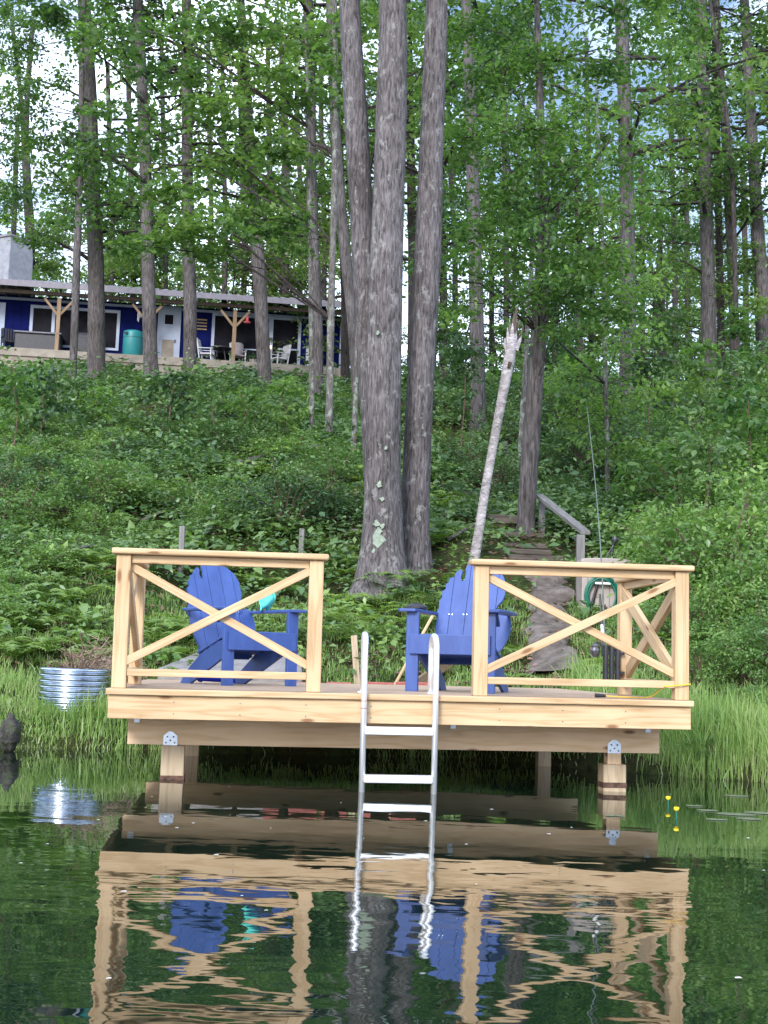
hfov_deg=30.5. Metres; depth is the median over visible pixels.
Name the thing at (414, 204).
hardwood tree
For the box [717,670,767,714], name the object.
shrub
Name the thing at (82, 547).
fallen branch
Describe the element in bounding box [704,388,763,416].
shrub
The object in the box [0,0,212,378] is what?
hardwood tree
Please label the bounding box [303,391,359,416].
shrub
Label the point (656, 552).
shrub
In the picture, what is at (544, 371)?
shrub
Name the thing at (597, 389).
shrub
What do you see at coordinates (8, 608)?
shrub
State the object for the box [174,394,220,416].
shrub
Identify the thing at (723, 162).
hardwood tree
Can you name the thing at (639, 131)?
young tree
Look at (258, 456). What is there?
fallen log
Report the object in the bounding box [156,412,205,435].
shrub
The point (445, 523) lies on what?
shrub
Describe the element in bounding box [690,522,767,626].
shrub
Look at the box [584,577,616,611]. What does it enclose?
garden hose
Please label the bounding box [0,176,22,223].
young tree
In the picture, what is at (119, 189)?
young tree
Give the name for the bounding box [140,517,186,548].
shrub
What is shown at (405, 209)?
young tree
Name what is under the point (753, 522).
shrub
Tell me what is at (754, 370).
sapling
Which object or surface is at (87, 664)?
brush pile
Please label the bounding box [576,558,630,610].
hose box
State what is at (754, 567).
shrub
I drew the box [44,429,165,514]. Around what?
shrub
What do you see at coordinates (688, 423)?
shrub
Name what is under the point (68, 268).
young tree
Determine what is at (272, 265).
background tree
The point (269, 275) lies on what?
young tree
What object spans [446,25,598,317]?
young tree
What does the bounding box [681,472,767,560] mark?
shrub
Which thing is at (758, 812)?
lily pad
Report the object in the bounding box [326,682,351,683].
paver
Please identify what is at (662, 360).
sapling
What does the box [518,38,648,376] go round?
background tree
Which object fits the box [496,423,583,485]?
shrub
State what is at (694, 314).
young tree
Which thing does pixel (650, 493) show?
shrub
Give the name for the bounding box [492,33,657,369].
background tree
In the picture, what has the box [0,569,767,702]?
slope grass
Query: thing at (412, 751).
shore grass
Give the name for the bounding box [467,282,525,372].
young tree
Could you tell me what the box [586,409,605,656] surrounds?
fishing rod
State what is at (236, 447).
shrub
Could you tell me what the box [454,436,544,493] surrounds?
shrub
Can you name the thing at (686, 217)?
background tree
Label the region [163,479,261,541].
shrub
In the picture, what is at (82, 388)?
shrub
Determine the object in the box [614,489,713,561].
shrub
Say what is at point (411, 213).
hardwood tree
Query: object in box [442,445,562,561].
garden steps
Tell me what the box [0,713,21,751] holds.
rock
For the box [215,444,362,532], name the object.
shrub
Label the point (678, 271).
young tree
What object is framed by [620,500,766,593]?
shrub
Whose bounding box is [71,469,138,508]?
shrub
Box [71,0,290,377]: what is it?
hardwood tree
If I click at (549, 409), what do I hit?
shrub
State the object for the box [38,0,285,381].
hardwood tree
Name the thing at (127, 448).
shrub
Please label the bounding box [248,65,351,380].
background tree
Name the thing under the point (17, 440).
shrub
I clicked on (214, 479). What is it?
shrub
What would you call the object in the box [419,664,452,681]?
loose board
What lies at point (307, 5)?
hardwood tree
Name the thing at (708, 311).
hardwood tree
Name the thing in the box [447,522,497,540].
fallen branch
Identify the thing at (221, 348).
patio table
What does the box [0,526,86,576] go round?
shrub
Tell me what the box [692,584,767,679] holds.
shrub
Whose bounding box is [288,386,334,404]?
shrub
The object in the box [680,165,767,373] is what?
background tree
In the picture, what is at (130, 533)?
shrub
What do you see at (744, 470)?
shrub
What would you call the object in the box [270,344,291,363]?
porch chair
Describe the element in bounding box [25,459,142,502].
shrub
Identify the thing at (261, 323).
hardwood tree
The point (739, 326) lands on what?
sapling
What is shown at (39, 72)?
sky
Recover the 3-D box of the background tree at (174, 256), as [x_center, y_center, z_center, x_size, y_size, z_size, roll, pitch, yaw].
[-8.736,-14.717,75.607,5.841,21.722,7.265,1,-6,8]
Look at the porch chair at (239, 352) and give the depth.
61.68 m
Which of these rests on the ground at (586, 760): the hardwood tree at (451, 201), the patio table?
the hardwood tree at (451, 201)
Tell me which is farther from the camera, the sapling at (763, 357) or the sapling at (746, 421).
the sapling at (763, 357)
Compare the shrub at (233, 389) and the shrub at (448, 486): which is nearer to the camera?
the shrub at (448, 486)
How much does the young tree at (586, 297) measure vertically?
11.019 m
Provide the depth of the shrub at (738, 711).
11.35 m
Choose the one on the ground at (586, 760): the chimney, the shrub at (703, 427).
the shrub at (703, 427)
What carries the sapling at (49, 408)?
on the ground at (586, 760)
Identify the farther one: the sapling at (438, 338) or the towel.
the sapling at (438, 338)
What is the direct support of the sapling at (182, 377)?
on the ground at (586, 760)
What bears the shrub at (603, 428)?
on the ground at (586, 760)
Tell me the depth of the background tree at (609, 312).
64.97 m
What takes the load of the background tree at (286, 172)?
on the ground at (586, 760)
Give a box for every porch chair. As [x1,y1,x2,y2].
[1,328,14,346]
[197,338,215,359]
[229,342,246,361]
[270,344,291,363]
[305,346,308,364]
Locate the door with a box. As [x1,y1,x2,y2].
[157,306,181,356]
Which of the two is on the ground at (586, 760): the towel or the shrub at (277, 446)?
the shrub at (277, 446)
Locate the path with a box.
[521,575,582,675]
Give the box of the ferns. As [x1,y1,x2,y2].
[0,415,765,686]
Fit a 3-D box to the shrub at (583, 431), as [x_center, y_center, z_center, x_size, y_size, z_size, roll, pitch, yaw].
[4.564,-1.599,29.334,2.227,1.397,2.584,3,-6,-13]
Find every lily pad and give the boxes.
[697,809,716,810]
[706,818,727,819]
[717,812,753,815]
[724,795,747,796]
[736,817,761,819]
[745,811,767,813]
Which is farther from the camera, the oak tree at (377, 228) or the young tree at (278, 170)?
the young tree at (278, 170)
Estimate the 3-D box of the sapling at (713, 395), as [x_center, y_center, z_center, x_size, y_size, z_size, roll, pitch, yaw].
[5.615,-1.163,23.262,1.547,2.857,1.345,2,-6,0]
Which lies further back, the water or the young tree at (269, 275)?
the young tree at (269, 275)
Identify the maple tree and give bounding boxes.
[0,0,313,432]
[105,0,378,442]
[303,1,482,450]
[403,0,714,532]
[406,5,609,480]
[437,77,693,496]
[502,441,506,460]
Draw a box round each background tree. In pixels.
[0,114,58,279]
[10,20,72,297]
[63,64,174,302]
[85,65,180,305]
[108,40,219,308]
[161,70,293,312]
[168,43,240,306]
[197,66,307,309]
[227,43,338,316]
[235,46,328,313]
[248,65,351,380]
[290,62,328,307]
[416,0,578,350]
[444,5,568,365]
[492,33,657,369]
[497,38,648,368]
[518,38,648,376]
[595,166,699,378]
[603,9,742,378]
[638,135,741,379]
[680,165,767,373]
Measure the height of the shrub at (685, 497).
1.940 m
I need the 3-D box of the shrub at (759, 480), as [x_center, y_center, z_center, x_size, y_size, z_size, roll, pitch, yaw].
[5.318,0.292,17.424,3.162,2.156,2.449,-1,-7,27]
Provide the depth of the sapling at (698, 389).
30.47 m
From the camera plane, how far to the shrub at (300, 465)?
24.45 m
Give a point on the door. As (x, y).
(169, 317)
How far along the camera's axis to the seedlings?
16.31 m
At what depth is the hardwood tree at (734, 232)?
45.34 m
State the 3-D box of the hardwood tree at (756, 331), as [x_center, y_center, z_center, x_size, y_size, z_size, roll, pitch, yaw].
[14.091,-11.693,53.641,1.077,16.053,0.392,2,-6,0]
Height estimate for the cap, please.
0.047 m
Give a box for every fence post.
[178,526,184,572]
[298,528,304,571]
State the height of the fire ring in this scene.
0.468 m
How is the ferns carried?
on the ground at (586, 760)
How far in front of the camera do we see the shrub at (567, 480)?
24.03 m
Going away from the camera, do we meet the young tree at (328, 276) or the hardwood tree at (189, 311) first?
the hardwood tree at (189, 311)
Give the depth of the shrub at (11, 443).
27.22 m
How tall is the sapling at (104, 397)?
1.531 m
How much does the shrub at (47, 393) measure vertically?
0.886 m
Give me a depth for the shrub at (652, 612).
14.01 m
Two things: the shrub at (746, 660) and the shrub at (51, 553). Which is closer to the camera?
the shrub at (746, 660)
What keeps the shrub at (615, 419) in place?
on the ground at (586, 760)
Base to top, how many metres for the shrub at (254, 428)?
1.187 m
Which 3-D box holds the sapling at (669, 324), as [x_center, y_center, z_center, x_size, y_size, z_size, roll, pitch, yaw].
[7.704,-3.757,36.310,1.876,3.336,2.015,2,-6,0]
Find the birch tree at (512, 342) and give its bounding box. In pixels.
[466,306,523,566]
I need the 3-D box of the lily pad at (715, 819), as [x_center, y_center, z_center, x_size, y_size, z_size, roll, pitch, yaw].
[1.831,1.690,7.746,0.120,0.003,0.066,2,-6,0]
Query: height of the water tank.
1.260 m
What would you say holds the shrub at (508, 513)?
on the ground at (586, 760)
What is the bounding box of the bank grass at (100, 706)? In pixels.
[0,657,161,750]
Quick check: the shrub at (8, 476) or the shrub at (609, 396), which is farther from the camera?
the shrub at (609, 396)
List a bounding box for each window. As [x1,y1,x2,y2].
[29,305,120,350]
[211,312,301,364]
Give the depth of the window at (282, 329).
62.21 m
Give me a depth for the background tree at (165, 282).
70.45 m
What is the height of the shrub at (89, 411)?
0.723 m
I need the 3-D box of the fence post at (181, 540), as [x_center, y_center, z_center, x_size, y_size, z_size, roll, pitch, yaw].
[-2.585,0.596,17.930,0.078,0.839,0.060,2,-6,0]
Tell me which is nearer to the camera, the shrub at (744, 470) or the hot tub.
the shrub at (744, 470)
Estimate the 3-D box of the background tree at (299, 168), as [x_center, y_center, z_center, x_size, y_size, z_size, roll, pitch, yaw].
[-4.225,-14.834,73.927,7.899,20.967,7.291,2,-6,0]
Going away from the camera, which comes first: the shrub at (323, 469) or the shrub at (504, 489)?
the shrub at (323, 469)
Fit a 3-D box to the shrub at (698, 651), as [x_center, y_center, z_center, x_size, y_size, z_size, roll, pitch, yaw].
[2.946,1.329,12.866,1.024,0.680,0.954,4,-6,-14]
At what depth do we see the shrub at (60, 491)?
21.03 m
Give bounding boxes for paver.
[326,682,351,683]
[367,682,393,684]
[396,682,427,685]
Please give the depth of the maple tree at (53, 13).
28.46 m
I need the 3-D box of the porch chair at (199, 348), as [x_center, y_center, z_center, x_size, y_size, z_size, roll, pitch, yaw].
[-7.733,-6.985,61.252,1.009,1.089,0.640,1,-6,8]
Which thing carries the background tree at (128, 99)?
on the ground at (586, 760)
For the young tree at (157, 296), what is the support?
on the ground at (586, 760)
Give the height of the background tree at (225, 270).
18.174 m
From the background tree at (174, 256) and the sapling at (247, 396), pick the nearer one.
the sapling at (247, 396)
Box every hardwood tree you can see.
[0,0,125,382]
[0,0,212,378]
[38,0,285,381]
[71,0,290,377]
[115,0,378,387]
[182,0,455,404]
[184,0,422,397]
[226,0,420,382]
[295,0,520,375]
[320,0,560,381]
[372,0,506,436]
[446,52,457,375]
[477,0,767,411]
[588,0,767,393]
[618,0,767,380]
[629,2,767,388]
[647,229,670,367]
[658,0,767,382]
[708,0,737,386]
[748,173,760,382]
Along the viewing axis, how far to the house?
61.21 m
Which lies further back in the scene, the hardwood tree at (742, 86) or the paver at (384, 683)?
the hardwood tree at (742, 86)
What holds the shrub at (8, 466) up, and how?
on the ground at (586, 760)
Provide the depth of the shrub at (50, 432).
28.96 m
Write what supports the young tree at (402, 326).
on the ground at (586, 760)
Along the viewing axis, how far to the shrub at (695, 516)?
16.73 m
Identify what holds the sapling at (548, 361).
on the ground at (586, 760)
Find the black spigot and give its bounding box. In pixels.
[606,536,617,557]
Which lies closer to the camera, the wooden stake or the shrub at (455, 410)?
the wooden stake
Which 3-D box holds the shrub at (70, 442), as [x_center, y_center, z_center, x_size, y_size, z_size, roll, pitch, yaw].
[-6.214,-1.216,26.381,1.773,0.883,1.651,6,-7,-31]
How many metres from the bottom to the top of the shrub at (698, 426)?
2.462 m
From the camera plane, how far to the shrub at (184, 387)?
36.37 m
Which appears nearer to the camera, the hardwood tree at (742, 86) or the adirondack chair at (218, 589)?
the adirondack chair at (218, 589)
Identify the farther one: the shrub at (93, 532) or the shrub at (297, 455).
the shrub at (297, 455)
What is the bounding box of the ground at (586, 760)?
[0,374,767,781]
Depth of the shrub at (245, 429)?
27.11 m
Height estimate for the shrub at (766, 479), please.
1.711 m
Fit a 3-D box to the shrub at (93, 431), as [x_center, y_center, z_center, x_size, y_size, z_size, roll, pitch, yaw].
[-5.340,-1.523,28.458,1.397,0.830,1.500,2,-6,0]
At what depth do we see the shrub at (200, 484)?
23.92 m
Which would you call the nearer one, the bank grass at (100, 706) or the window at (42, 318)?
the bank grass at (100, 706)
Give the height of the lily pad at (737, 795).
0.003 m
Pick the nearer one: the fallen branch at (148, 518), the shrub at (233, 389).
the fallen branch at (148, 518)
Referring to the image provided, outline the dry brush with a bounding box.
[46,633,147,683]
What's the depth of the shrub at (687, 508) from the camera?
17.93 m
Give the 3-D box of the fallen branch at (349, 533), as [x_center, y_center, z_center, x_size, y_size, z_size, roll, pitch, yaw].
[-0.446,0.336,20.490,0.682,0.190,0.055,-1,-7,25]
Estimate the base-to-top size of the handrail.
1.768 m
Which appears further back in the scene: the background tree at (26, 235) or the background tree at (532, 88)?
the background tree at (26, 235)
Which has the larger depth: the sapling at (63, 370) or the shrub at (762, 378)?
the sapling at (63, 370)
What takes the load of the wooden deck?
on the ground at (586, 760)
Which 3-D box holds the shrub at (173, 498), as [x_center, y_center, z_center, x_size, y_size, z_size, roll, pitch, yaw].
[-2.777,-0.231,22.305,2.508,1.174,2.335,4,-6,-18]
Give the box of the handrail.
[536,494,589,589]
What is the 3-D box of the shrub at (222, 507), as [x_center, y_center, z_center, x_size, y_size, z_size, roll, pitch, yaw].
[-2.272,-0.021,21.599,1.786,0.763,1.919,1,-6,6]
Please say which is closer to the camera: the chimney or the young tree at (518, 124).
the chimney
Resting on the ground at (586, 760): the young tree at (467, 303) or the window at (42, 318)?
the young tree at (467, 303)
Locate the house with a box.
[0,278,340,379]
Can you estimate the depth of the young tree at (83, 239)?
69.47 m
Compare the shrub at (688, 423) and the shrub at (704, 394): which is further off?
the shrub at (704, 394)
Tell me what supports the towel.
on the adirondack chair at (218, 589)
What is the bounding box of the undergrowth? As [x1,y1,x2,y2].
[0,340,766,676]
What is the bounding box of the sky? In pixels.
[0,0,767,379]
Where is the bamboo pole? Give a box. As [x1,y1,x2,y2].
[394,615,433,684]
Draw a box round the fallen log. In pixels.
[153,442,350,479]
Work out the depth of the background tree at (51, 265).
75.94 m
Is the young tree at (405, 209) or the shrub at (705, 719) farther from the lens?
the young tree at (405, 209)
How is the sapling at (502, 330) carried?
on the ground at (586, 760)
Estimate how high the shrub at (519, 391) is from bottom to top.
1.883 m
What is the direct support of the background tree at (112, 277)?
on the ground at (586, 760)
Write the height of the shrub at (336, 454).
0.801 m
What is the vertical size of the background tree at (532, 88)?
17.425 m
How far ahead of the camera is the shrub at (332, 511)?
21.09 m
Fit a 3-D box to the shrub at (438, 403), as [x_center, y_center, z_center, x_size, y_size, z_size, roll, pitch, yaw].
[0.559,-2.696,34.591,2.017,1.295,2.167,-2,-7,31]
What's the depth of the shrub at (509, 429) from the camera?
30.21 m
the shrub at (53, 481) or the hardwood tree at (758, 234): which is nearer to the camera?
the shrub at (53, 481)
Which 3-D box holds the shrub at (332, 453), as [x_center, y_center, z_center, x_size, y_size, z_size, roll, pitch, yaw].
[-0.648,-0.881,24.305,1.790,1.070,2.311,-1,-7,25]
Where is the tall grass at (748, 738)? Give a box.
[544,644,767,782]
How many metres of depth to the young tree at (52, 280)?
77.20 m
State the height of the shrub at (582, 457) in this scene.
1.701 m
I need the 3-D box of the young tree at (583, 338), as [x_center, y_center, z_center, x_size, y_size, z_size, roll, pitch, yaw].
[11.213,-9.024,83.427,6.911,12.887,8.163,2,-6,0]
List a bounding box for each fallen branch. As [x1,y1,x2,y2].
[48,544,94,566]
[140,506,191,520]
[332,529,359,538]
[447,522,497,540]
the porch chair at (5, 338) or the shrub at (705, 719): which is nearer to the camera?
the shrub at (705, 719)
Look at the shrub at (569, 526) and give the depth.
21.45 m
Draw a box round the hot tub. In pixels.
[14,330,63,349]
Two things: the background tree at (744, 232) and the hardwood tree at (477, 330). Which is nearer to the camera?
the hardwood tree at (477, 330)
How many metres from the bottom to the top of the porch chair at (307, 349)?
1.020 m
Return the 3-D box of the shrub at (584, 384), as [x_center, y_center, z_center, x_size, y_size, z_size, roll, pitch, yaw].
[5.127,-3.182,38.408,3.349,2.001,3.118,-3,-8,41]
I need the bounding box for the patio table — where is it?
[210,345,231,359]
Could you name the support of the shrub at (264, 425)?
on the ground at (586, 760)
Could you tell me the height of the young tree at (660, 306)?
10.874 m
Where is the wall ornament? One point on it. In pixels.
(201, 324)
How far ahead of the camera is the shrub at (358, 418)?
32.88 m
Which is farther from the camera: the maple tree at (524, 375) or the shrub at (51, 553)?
the maple tree at (524, 375)
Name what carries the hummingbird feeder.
hanging from the house
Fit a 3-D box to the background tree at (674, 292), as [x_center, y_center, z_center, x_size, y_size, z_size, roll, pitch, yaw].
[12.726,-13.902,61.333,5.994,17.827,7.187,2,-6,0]
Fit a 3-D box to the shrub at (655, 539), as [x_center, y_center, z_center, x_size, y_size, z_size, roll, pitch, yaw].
[3.264,0.490,16.276,1.306,1.150,1.686,5,-7,-22]
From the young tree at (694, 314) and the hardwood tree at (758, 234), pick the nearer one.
the hardwood tree at (758, 234)
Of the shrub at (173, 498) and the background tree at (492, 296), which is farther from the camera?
the background tree at (492, 296)
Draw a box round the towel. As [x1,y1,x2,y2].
[259,587,275,610]
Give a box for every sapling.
[0,355,50,445]
[4,360,79,436]
[22,356,78,408]
[62,385,125,427]
[134,367,205,432]
[159,385,245,454]
[212,384,283,430]
[262,375,319,435]
[434,334,497,452]
[435,303,466,378]
[485,317,528,398]
[528,302,579,380]
[549,315,603,432]
[609,320,682,434]
[609,430,715,521]
[647,306,710,413]
[653,338,726,433]
[671,430,767,526]
[678,350,767,470]
[703,384,767,491]
[713,303,759,389]
[719,348,767,422]
[723,328,767,442]
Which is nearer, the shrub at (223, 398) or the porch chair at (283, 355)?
the shrub at (223, 398)
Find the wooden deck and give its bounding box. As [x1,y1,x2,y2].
[106,547,694,791]
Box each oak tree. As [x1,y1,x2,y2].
[339,0,410,600]
[402,0,447,578]
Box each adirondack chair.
[180,566,306,685]
[398,565,516,693]
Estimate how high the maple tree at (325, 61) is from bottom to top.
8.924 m
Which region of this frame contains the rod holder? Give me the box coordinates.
[601,645,624,679]
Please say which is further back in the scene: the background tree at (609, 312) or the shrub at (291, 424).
the background tree at (609, 312)
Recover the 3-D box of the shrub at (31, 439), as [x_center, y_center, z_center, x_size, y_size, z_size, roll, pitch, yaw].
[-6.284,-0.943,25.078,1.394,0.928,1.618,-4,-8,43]
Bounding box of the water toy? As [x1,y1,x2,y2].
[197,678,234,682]
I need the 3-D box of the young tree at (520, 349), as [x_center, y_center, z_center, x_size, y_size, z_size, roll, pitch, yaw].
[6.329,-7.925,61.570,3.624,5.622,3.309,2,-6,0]
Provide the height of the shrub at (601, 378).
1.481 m
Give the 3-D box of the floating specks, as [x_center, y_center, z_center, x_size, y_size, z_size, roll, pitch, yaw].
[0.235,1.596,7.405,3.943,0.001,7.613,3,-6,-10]
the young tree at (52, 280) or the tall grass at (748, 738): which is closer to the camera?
the tall grass at (748, 738)
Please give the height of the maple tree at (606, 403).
8.314 m
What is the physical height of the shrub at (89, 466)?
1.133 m
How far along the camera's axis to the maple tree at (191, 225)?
29.11 m
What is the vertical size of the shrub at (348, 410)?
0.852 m
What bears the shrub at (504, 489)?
on the ground at (586, 760)
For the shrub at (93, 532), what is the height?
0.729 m
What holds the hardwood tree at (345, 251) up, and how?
on the ground at (586, 760)
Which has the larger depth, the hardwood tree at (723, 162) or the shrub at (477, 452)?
the hardwood tree at (723, 162)
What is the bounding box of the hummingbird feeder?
[244,311,250,323]
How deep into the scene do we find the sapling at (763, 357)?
30.33 m
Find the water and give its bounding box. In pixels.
[0,747,767,1023]
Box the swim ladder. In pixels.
[357,631,439,793]
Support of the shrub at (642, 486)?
on the ground at (586, 760)
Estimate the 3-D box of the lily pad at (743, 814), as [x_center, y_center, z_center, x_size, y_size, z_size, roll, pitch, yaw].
[2.018,1.734,8.084,0.219,0.003,0.121,2,-6,0]
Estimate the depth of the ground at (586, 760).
15.62 m
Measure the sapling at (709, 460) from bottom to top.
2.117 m
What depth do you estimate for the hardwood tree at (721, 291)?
48.98 m
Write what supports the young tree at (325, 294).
on the ground at (586, 760)
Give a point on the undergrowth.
(248, 376)
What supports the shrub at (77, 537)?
on the ground at (586, 760)
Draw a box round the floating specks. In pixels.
[21,796,741,977]
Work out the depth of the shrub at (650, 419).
32.51 m
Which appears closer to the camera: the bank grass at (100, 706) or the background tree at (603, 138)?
the bank grass at (100, 706)
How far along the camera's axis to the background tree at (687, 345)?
70.93 m
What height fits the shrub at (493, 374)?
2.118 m
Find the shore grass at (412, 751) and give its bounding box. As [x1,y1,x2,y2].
[149,696,624,765]
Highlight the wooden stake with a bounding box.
[351,635,359,683]
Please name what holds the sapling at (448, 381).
on the ground at (586, 760)
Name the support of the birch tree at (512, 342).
on the ground at (586, 760)
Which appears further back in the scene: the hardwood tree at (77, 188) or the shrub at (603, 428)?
the hardwood tree at (77, 188)
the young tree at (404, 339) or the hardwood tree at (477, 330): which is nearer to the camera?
the hardwood tree at (477, 330)
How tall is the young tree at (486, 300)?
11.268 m
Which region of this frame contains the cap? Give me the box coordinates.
[404,603,426,609]
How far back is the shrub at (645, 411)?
35.03 m
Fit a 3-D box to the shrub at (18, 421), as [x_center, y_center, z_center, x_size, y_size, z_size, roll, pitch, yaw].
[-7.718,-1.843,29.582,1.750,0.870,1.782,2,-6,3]
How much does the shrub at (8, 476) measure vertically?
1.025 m
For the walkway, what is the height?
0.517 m
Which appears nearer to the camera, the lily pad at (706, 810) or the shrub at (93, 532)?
the lily pad at (706, 810)
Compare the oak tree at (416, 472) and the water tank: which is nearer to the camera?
the oak tree at (416, 472)
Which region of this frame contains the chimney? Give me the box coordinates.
[0,231,32,295]
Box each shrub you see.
[0,396,79,446]
[0,426,122,489]
[0,428,66,475]
[0,430,51,445]
[0,434,30,457]
[0,438,20,481]
[0,448,57,510]
[0,458,88,511]
[0,467,78,530]
[0,497,58,561]
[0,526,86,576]
[0,564,34,617]
[0,565,50,602]
[1,404,52,438]
[4,431,62,466]
[10,384,63,400]
[11,467,119,517]
[22,423,106,461]
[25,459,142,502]
[32,451,122,487]
[38,521,112,558]
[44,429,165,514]
[57,500,151,541]
[65,374,92,398]
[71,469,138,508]
[73,398,114,417]
[76,425,167,465]
[81,414,155,449]
[98,528,144,548]
[102,388,140,409]
[118,415,194,467]
[131,461,257,520]
[136,407,191,431]
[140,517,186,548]
[153,374,210,400]
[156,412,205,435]
[160,415,275,458]
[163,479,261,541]
[169,460,260,506]
[170,470,227,499]
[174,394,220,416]
[179,488,276,528]
[180,417,283,459]
[184,401,284,448]
[193,380,254,417]
[200,400,291,436]
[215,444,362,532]
[219,385,243,395]
[239,429,340,463]
[245,439,401,509]
[268,412,320,439]
[272,442,344,481]
[279,441,321,475]
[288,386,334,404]
[289,479,362,521]
[290,435,363,485]
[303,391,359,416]
[315,441,359,477]
[336,403,360,416]
[340,413,360,424]
[401,382,454,425]
[405,364,486,409]
[430,469,479,506]
[430,508,466,537]
[431,422,500,473]
[433,369,520,427]
[435,359,491,387]
[454,351,522,403]
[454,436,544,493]
[460,400,553,446]
[467,473,519,509]
[469,495,516,521]
[487,376,590,418]
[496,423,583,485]
[497,339,609,396]
[512,454,601,510]
[518,396,680,486]
[519,374,617,437]
[543,366,614,400]
[543,370,617,414]
[543,414,657,455]
[545,405,656,441]
[545,499,604,538]
[555,435,666,491]
[560,406,664,458]
[569,384,651,414]
[581,369,638,393]
[588,470,755,563]
[595,388,675,427]
[599,444,687,515]
[603,504,720,595]
[611,416,762,522]
[611,584,726,643]
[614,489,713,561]
[617,437,767,557]
[618,464,767,612]
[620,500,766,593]
[621,400,695,439]
[628,397,767,494]
[639,551,767,643]
[641,620,747,689]
[657,445,767,602]
[660,485,767,583]
[665,372,767,500]
[665,421,720,446]
[669,403,726,434]
[670,455,767,524]
[674,388,723,413]
[678,723,732,760]
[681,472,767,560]
[689,603,767,687]
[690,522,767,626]
[691,428,767,505]
[691,522,767,628]
[691,700,733,731]
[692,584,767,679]
[698,460,767,548]
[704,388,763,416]
[708,693,767,734]
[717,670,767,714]
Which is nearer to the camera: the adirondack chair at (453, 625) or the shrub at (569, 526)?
the adirondack chair at (453, 625)
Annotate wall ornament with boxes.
[197,318,207,330]
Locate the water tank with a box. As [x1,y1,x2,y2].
[122,329,142,354]
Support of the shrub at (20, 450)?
on the ground at (586, 760)
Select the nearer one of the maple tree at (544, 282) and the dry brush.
the dry brush
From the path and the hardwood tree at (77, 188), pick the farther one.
the hardwood tree at (77, 188)
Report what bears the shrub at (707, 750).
on the ground at (586, 760)
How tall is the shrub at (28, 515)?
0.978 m
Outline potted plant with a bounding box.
[244,352,256,361]
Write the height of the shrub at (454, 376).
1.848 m
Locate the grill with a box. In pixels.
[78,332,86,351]
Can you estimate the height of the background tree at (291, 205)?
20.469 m
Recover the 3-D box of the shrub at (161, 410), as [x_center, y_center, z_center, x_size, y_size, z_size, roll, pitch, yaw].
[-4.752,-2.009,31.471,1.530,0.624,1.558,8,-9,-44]
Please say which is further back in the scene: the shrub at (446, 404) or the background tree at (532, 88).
the background tree at (532, 88)
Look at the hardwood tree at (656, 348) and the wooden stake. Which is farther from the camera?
the hardwood tree at (656, 348)
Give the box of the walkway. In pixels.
[158,653,301,697]
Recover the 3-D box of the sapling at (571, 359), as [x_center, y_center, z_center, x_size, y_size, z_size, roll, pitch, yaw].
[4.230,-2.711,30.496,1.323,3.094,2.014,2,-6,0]
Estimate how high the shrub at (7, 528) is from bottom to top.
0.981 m
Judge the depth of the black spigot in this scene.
16.54 m
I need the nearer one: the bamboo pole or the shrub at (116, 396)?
the bamboo pole
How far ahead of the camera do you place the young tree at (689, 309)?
69.15 m
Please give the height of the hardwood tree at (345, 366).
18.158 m
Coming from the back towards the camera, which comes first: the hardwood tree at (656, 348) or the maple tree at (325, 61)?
the hardwood tree at (656, 348)
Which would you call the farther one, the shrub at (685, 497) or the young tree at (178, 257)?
the young tree at (178, 257)
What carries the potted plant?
on the house
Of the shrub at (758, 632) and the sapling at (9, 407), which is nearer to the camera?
the shrub at (758, 632)
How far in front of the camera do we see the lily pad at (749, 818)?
7.84 m
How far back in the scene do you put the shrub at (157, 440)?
27.84 m
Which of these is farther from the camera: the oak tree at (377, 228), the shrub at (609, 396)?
the shrub at (609, 396)
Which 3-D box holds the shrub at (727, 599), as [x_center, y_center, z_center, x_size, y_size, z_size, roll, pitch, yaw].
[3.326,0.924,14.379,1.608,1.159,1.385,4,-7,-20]
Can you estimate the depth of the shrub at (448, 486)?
24.03 m
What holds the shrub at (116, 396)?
on the ground at (586, 760)
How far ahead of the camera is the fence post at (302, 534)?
18.94 m
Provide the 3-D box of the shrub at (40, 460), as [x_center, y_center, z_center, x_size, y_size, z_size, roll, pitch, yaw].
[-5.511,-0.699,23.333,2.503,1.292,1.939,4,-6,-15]
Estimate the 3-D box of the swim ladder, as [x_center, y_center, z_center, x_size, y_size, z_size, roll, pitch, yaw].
[0.085,1.523,8.824,0.503,1.535,0.310,2,-6,-6]
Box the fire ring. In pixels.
[37,667,110,711]
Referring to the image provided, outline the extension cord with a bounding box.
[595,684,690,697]
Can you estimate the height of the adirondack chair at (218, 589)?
0.959 m
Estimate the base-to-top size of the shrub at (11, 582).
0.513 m
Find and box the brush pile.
[42,631,108,668]
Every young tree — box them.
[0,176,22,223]
[28,163,140,302]
[35,257,71,297]
[36,161,126,301]
[113,150,196,303]
[136,214,236,309]
[156,261,182,298]
[167,180,307,308]
[214,115,318,306]
[264,143,407,353]
[275,208,351,375]
[280,46,406,252]
[335,277,407,371]
[401,276,469,374]
[436,285,502,365]
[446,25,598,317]
[448,181,585,365]
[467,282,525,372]
[492,271,558,370]
[512,217,619,357]
[521,288,618,368]
[574,119,699,348]
[585,180,699,376]
[608,184,728,369]
[641,245,755,377]
[647,265,738,362]
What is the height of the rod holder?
0.260 m
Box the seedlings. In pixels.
[0,370,758,673]
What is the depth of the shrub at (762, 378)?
23.76 m
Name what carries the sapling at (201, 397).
on the ground at (586, 760)

